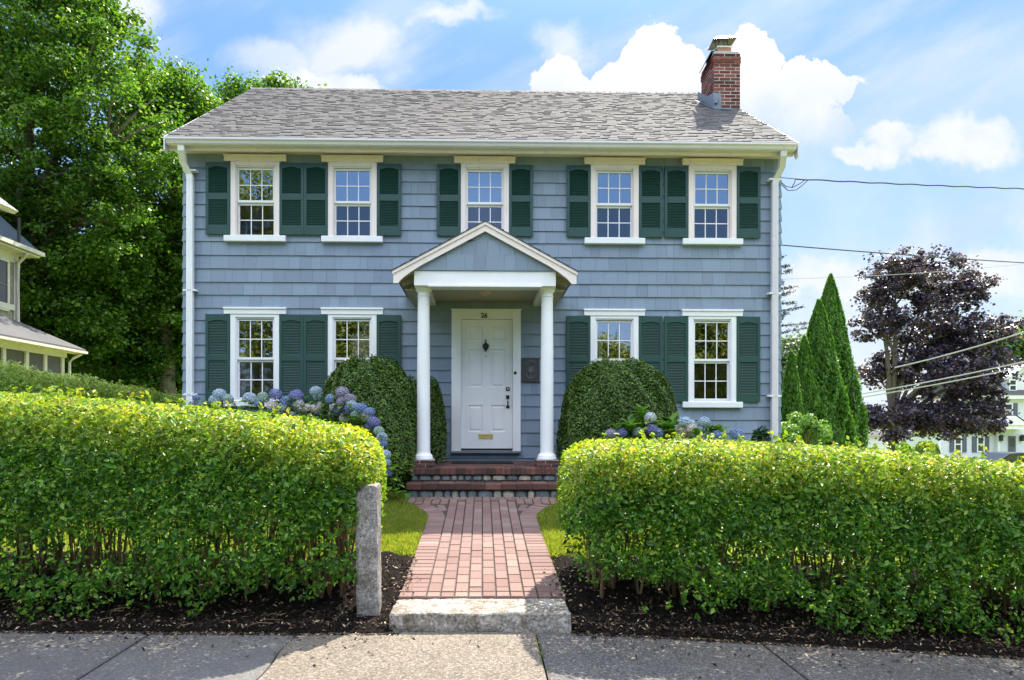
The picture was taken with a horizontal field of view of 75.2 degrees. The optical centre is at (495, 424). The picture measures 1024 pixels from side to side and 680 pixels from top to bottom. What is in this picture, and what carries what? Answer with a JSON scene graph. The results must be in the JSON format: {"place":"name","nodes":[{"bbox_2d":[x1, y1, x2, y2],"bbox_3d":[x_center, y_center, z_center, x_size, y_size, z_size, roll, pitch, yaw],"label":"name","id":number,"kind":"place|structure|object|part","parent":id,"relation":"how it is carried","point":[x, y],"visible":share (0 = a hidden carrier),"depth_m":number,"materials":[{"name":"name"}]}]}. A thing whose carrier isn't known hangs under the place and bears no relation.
{"place":"outdoors","nodes":[
{"label":"outdoors","id":0,"kind":"place"},
{"bbox_2d":[353,334,368,357],"bbox_3d":[-2.155,-1.033,10.756,0.300,0.880,0.030,0,0,-1],"label":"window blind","id":1,"kind":"object","parent":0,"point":[363,348],"depth_m":10.74,"materials":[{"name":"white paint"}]},
{"bbox_2d":[399,497,564,600],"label":"path","id":2,"kind":"structure","parent":0,"point":[482,547],"depth_m":6.01,"materials":[{"name":"red brick"}]},
{"bbox_2d":[0,456,1023,656],"bbox_3d":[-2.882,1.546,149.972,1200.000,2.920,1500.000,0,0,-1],"label":"ground","id":3,"kind":"structure","parent":0,"point":[571,629],"depth_m":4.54,"materials":[{"name":"brown soil"}]},
{"bbox_2d":[0,198,87,385],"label":"neighbour house","id":4,"kind":"structure","parent":3,"relation":"on","point":[19,340],"depth_m":22.06,"materials":[{"name":"white"}]},
{"bbox_2d":[0,256,9,311],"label":"window","id":5,"kind":"structure","parent":4,"relation":"in","point":[4,263],"depth_m":22.91,"materials":[{"name":"white glass"}]},
{"bbox_2d":[0,359,182,489],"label":"side hedge","id":6,"kind":"object","parent":3,"relation":"on","point":[19,378],"visible":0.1,"depth_m":9.21,"materials":[{"name":"green plant"}]},
{"bbox_2d":[0,0,199,379],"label":"maple tree","id":7,"kind":"object","parent":3,"relation":"on","point":[53,198],"visible":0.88,"depth_m":26.60,"materials":[{"name":"green plant"}]},
{"bbox_2d":[22,275,181,393],"bbox_3d":[-21.217,-4.520,37.572,17.114,10.119,9.905,0,0,-1],"label":"understorey tree","id":8,"kind":"object","parent":3,"relation":"on","point":[113,373],"visible":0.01,"depth_m":35.76,"materials":[{"name":"green plant"}]},
{"bbox_2d":[46,46,228,396],"bbox_3d":[-16.125,-9.208,32.946,11.778,19.228,9.352,0,0,-33],"label":"maple tree","id":9,"kind":"object","parent":3,"relation":"on","point":[158,353],"visible":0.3,"depth_m":31.35,"materials":[{"name":"green plant"}]},
{"bbox_2d":[0,383,387,622],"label":"front hedge","id":10,"kind":"object","parent":3,"relation":"on","point":[278,472],"visible":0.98,"depth_m":4.47,"materials":[{"name":"green plant"}]},
{"bbox_2d":[188,388,294,454],"bbox_3d":[-3.741,0.202,9.577,1.785,1.449,0.566,0,0,-1],"label":"hydrangea bush","id":11,"kind":"object","parent":3,"relation":"on","point":[223,394],"visible":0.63,"depth_m":9.44,"materials":[{"name":"blue plant"}]},
{"bbox_2d":[205,66,326,110],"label":"maple tree","id":12,"kind":"object","parent":3,"relation":"on","point":[230,90],"visible":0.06,"depth_m":40.84,"materials":[{"name":"green plant"}]},
{"bbox_2d":[270,386,322,437],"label":"hydrangea bush","id":13,"kind":"object","parent":3,"relation":"on","point":[297,403],"visible":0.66,"depth_m":9.34,"materials":[{"name":"blue plant"}]},
{"bbox_2d":[313,386,414,497],"bbox_3d":[-1.724,0.215,8.554,1.866,1.449,0.732,0,0,43],"label":"hydrangea bush","id":14,"kind":"object","parent":3,"relation":"on","point":[364,415],"visible":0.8,"depth_m":8.37,"materials":[{"name":"blue plant"}]},
{"bbox_2d":[319,354,416,489],"bbox_3d":[-1.743,0.058,9.328,1.484,2.107,1.406,0,0,-1],"label":"boxwood","id":15,"kind":"object","parent":3,"relation":"on","point":[382,388],"visible":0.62,"depth_m":8.90,"materials":[{"name":"green plant"}]},
{"bbox_2d":[355,483,381,616],"bbox_3d":[-0.909,0.950,4.783,0.173,1.061,0.209,0,0,-1],"label":"granite post","id":16,"kind":"object","parent":3,"relation":"on","point":[368,567],"visible":0.83,"depth_m":4.68,"materials":[{"name":"grey stone"}]},
{"bbox_2d":[403,374,446,483],"bbox_3d":[-1.153,0.153,10.104,0.856,1.832,0.841,0,0,-1],"label":"boxwood","id":17,"kind":"object","parent":3,"relation":"on","point":[438,435],"visible":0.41,"depth_m":9.89,"materials":[{"name":"green plant"}]},
{"bbox_2d":[389,598,569,636],"bbox_3d":[-0.101,1.365,4.668,1.253,0.214,0.397,0,0,-1],"label":"granite step","id":18,"kind":"object","parent":3,"relation":"on","point":[545,615],"visible":0.83,"depth_m":4.49,"materials":[{"name":"grey stone"}]},
{"bbox_2d":[163,36,798,480],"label":"colonial house","id":19,"kind":"structure","parent":3,"relation":"on","point":[321,226],"depth_m":10.62,"materials":[{"name":"blue wood"}]},
{"bbox_2d":[242,321,245,356],"bbox_3d":[-4.045,-1.051,10.716,0.060,1.250,0.040,0,0,-1],"label":"curtain","id":20,"kind":"object","parent":19,"relation":"hanging from","point":[243,337],"visible":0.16,"depth_m":10.71,"materials":[{"name":"fabric"}]},
{"bbox_2d":[223,154,286,242],"bbox_3d":[-3.798,-3.588,10.576,0.984,1.375,0.185,0,0,-1],"label":"window","id":21,"kind":"structure","parent":19,"relation":"in","point":[250,220],"depth_m":10.53,"materials":[{"name":"white paint"}]},
{"bbox_2d":[223,307,286,406],"bbox_3d":[-3.802,-1.074,10.576,0.984,1.573,0.185,0,0,-1],"label":"window","id":22,"kind":"structure","parent":19,"relation":"in","point":[256,375],"depth_m":10.54,"materials":[{"name":"white paint"}]},
{"bbox_2d":[320,307,383,375],"bbox_3d":[-2.272,-1.072,10.606,0.984,1.573,0.185,0,0,-1],"label":"window","id":23,"kind":"structure","parent":19,"relation":"in","point":[333,313],"depth_m":10.55,"materials":[{"name":"white paint"}]},
{"bbox_2d":[321,155,383,242],"bbox_3d":[-2.269,-3.586,10.606,0.984,1.375,0.185,0,0,-1],"label":"window","id":24,"kind":"structure","parent":19,"relation":"in","point":[348,221],"depth_m":10.56,"materials":[{"name":"white paint"}]},
{"bbox_2d":[468,174,500,201],"bbox_3d":[-0.171,-3.545,10.791,0.540,1.050,0.040,0,0,-1],"label":"curtain","id":25,"kind":"object","parent":19,"relation":"hanging from","point":[473,193],"visible":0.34,"depth_m":10.79,"materials":[{"name":"fabric"}]},
{"bbox_2d":[454,156,515,232],"bbox_3d":[-0.168,-3.583,10.646,0.984,1.375,0.185,0,0,-1],"label":"window","id":26,"kind":"structure","parent":19,"relation":"in","point":[472,213],"depth_m":10.59,"materials":[{"name":"white paint"}]},
{"bbox_2d":[461,320,512,447],"bbox_3d":[-0.134,-0.653,10.614,0.818,2.055,0.107,0,0,-1],"label":"front door","id":27,"kind":"structure","parent":19,"relation":"in","point":[486,345],"depth_m":10.63,"materials":[{"name":"paint"}]},
{"bbox_2d":[597,323,601,357],"bbox_3d":[1.686,-1.042,10.826,0.110,1.250,0.040,0,0,-1],"label":"curtain","id":28,"kind":"object","parent":19,"relation":"hanging from","point":[599,337],"depth_m":10.81,"materials":[{"name":"fabric"}]},
{"bbox_2d":[583,309,645,367],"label":"window","id":29,"kind":"structure","parent":19,"relation":"in","point":[596,314],"depth_m":10.63,"materials":[{"name":"white paint"}]},
{"bbox_2d":[584,157,645,244],"bbox_3d":[1.908,-3.580,10.686,0.984,1.375,0.185,0,0,-1],"label":"window","id":30,"kind":"structure","parent":19,"relation":"in","point":[611,223],"depth_m":10.64,"materials":[{"name":"white paint"}]},
{"bbox_2d":[681,158,743,245],"bbox_3d":[3.482,-3.577,10.716,0.984,1.375,0.185,0,0,-1],"label":"window","id":31,"kind":"structure","parent":19,"relation":"in","point":[708,224],"depth_m":10.66,"materials":[{"name":"white paint"}]},
{"bbox_2d":[681,309,743,407],"bbox_3d":[3.479,-1.063,10.716,0.984,1.573,0.185,0,0,-1],"label":"window","id":32,"kind":"structure","parent":19,"relation":"in","point":[708,379],"depth_m":10.67,"materials":[{"name":"white paint"}]},
{"bbox_2d":[781,177,1023,190],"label":"overhead cable","id":33,"kind":"object","parent":19,"relation":"attached to","point":[806,180],"visible":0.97,"depth_m":11.70,"materials":[{"name":"black rubber"}]},
{"bbox_2d":[782,245,1023,262],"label":"overhead cable","id":34,"kind":"object","parent":19,"relation":"attached to","point":[896,254],"visible":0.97,"depth_m":12.24,"materials":[{"name":"black rubber"}]},
{"bbox_2d":[406,459,559,496],"bbox_3d":[-0.151,0.755,9.597,2.042,0.550,2.082,0,0,-1],"label":"front stoop","id":35,"kind":"object","parent":3,"relation":"on","point":[432,478],"visible":0.88,"depth_m":8.89,"materials":[{"name":"red brick"}]},
{"bbox_2d":[451,461,512,463],"bbox_3d":[-0.195,0.564,10.098,0.920,0.018,0.500,0,0,-1],"label":"doormat","id":36,"kind":"object","parent":35,"relation":"on","point":[482,462],"visible":1,"depth_m":9.88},
{"bbox_2d":[2,491,1013,567],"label":"grass","id":37,"kind":"structure","parent":3,"relation":"on","point":[403,521],"depth_m":6.66,"materials":[{"name":"green plant"}]},
{"bbox_2d":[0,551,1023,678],"bbox_3d":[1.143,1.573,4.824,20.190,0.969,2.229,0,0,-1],"label":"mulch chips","id":38,"kind":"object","parent":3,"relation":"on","point":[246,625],"visible":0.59,"depth_m":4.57,"materials":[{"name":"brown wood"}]},
{"bbox_2d":[0,582,1023,643],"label":"fallen twigs","id":39,"kind":"object","parent":3,"relation":"on","point":[121,607],"visible":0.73,"depth_m":4.68,"materials":[{"name":"brown wood"}]},
{"bbox_2d":[555,356,678,486],"bbox_3d":[1.764,0.069,9.494,1.789,2.094,1.528,0,0,-1],"label":"boxwood","id":40,"kind":"object","parent":3,"relation":"on","point":[601,396],"visible":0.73,"depth_m":9.00,"materials":[{"name":"green plant"}]},
{"bbox_2d":[598,403,676,478],"bbox_3d":[1.820,0.329,8.665,1.203,1.222,0.519,0,0,-1],"label":"hydrangea bush","id":41,"kind":"object","parent":3,"relation":"on","point":[656,429],"visible":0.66,"depth_m":8.57,"materials":[{"name":"blue plant"}]},
{"bbox_2d":[659,412,746,469],"bbox_3d":[2.770,0.381,8.855,1.548,1.111,0.696,0,0,-1],"label":"hydrangea bush","id":42,"kind":"object","parent":3,"relation":"on","point":[688,426],"visible":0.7,"depth_m":8.80,"materials":[{"name":"blue plant"}]},
{"bbox_2d":[750,425,771,441],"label":"holly shrub","id":43,"kind":"object","parent":3,"relation":"on","point":[763,435],"visible":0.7,"depth_m":9.95,"materials":[{"name":"green plant"}]},
{"bbox_2d":[556,427,1023,645],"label":"front hedge","id":44,"kind":"object","parent":3,"relation":"on","point":[809,506],"visible":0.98,"depth_m":4.54,"materials":[{"name":"green plant"}]},
{"bbox_2d":[781,325,806,397],"bbox_3d":[10.913,-0.863,24.273,3.113,5.418,2.667,0,0,-1],"label":"green tree","id":45,"kind":"object","parent":3,"relation":"on","point":[784,358],"visible":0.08,"depth_m":23.97,"materials":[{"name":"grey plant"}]},
{"bbox_2d":[781,255,807,385],"bbox_3d":[9.220,-2.396,22.317,3.675,7.280,3.834,0,0,-36],"label":"spruce tree","id":46,"kind":"object","parent":3,"relation":"on","point":[785,314],"visible":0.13,"depth_m":21.95,"materials":[{"name":"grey plant"}]},
{"bbox_2d":[781,350,808,443],"bbox_3d":[6.832,-0.236,15.338,0.821,3.053,0.820,0,0,41],"label":"arborvitae","id":47,"kind":"object","parent":3,"relation":"on","point":[791,401],"visible":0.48,"depth_m":15.20,"materials":[{"name":"green plant"}]},
{"bbox_2d":[781,411,832,465],"bbox_3d":[6.120,0.466,13.224,1.135,1.496,0.963,0,0,-1],"label":"lime shrub","id":48,"kind":"object","parent":3,"relation":"on","point":[818,430],"visible":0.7,"depth_m":13.05,"materials":[{"name":"green plant"}]},
{"bbox_2d":[796,334,829,471],"bbox_3d":[7.591,-0.488,16.337,1.186,3.500,1.163,0,0,40],"label":"arborvitae","id":49,"kind":"object","parent":3,"relation":"on","point":[810,396],"visible":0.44,"depth_m":16.11,"materials":[{"name":"green plant"}]},
{"bbox_2d":[806,298,856,469],"bbox_3d":[8.148,-0.966,16.746,1.726,4.502,1.711,0,0,43],"label":"arborvitae","id":50,"kind":"object","parent":3,"relation":"on","point":[833,394],"visible":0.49,"depth_m":16.33,"materials":[{"name":"green plant"}]},
{"bbox_2d":[821,272,869,454],"bbox_3d":[9.422,-1.496,18.675,1.952,5.601,1.930,0,0,44],"label":"arborvitae","id":51,"kind":"object","parent":3,"relation":"on","point":[831,301],"visible":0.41,"depth_m":18.25,"materials":[{"name":"green plant"}]},
{"bbox_2d":[866,427,883,449],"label":"pale house","id":52,"kind":"structure","parent":3,"relation":"on","point":[872,440],"depth_m":66.75,"materials":[{"name":"concrete"}]},
{"bbox_2d":[899,442,911,451],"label":"clipped shrub","id":53,"kind":"object","parent":3,"relation":"on","point":[901,444],"visible":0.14,"depth_m":47.34,"materials":[{"name":"green plant"}]},
{"bbox_2d":[914,440,940,462],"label":"clipped shrub","id":54,"kind":"object","parent":3,"relation":"on","point":[919,449],"visible":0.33,"depth_m":46.21,"materials":[{"name":"green plant"}]},
{"bbox_2d":[846,244,1023,462],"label":"purple maple","id":55,"kind":"object","parent":3,"relation":"on","point":[947,327],"visible":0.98,"depth_m":34.67,"materials":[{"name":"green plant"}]},
{"bbox_2d":[878,361,1023,460],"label":"white house","id":56,"kind":"structure","parent":3,"relation":"on","point":[1011,439],"depth_m":50.61,"materials":[{"name":"paint"}]},
{"bbox_2d":[954,436,961,451],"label":"window","id":57,"kind":"structure","parent":56,"relation":"in","point":[957,443],"depth_m":50.64,"materials":[{"name":"white paint"}]},
{"bbox_2d":[977,436,984,451],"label":"window","id":58,"kind":"structure","parent":56,"relation":"in","point":[979,448],"depth_m":50.65,"materials":[{"name":"white paint"}]},
{"bbox_2d":[1004,403,1012,414],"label":"window","id":59,"kind":"structure","parent":56,"relation":"in","point":[1008,404],"depth_m":50.41,"materials":[{"name":"white paint"}]},
{"bbox_2d":[1008,436,1015,451],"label":"entry door","id":60,"kind":"structure","parent":56,"relation":"in","point":[1011,439],"depth_m":50.33,"materials":[{"name":"grey"}]},
{"bbox_2d":[979,451,1023,462],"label":"parked car","id":61,"kind":"object","parent":3,"relation":"on","point":[1012,457],"visible":0.15,"depth_m":39.92,"materials":[{"name":"paint"}]},
{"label":"side window","id":62,"kind":"part","parent":61,"relation":"part of","materials":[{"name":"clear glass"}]},
{"bbox_2d":[984,310,1023,360],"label":"green tree","id":63,"kind":"object","parent":3,"relation":"on","point":[1016,346],"visible":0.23,"depth_m":61.61,"materials":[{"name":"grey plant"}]},
{"bbox_2d":[0,630,1023,679],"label":"sidewalk","id":64,"kind":"structure","parent":0,"point":[494,656],"depth_m":4.03,"materials":[{"name":"grey concrete"}]},
{"bbox_2d":[535,635,547,669],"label":"weeds","id":65,"kind":"object","parent":64,"relation":"on","point":[539,649],"visible":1,"depth_m":4.13,"materials":[{"name":"green plant"}]},
{"bbox_2d":[0,0,1023,412],"label":"sky","id":66,"kind":"structure","parent":0,"point":[925,92],"materials":[{"name":"blue"}]},
{"bbox_2d":[791,264,1019,278],"bbox_3d":[19.671,-6.678,27.383,19.599,2.773,0.020,0,0,-19],"label":"overhead cable","id":67,"kind":"object","parent":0,"point":[899,274],"visible":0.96,"depth_m":26.07,"materials":[{"name":"metal"}]},
{"bbox_2d":[861,361,1023,394],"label":"overhead cable","id":68,"kind":"object","parent":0,"point":[944,378],"visible":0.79,"depth_m":23.27,"materials":[{"name":"metal"}]},
{"bbox_2d":[862,366,1023,397],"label":"overhead cable","id":69,"kind":"object","parent":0,"point":[946,382],"visible":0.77,"depth_m":23.23,"materials":[{"name":"metal"}]},
{"bbox_2d":[895,331,1023,367],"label":"overhead cable","id":70,"kind":"object","parent":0,"point":[962,350],"visible":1,"depth_m":24.98,"materials":[{"name":"metal"}]}
]}

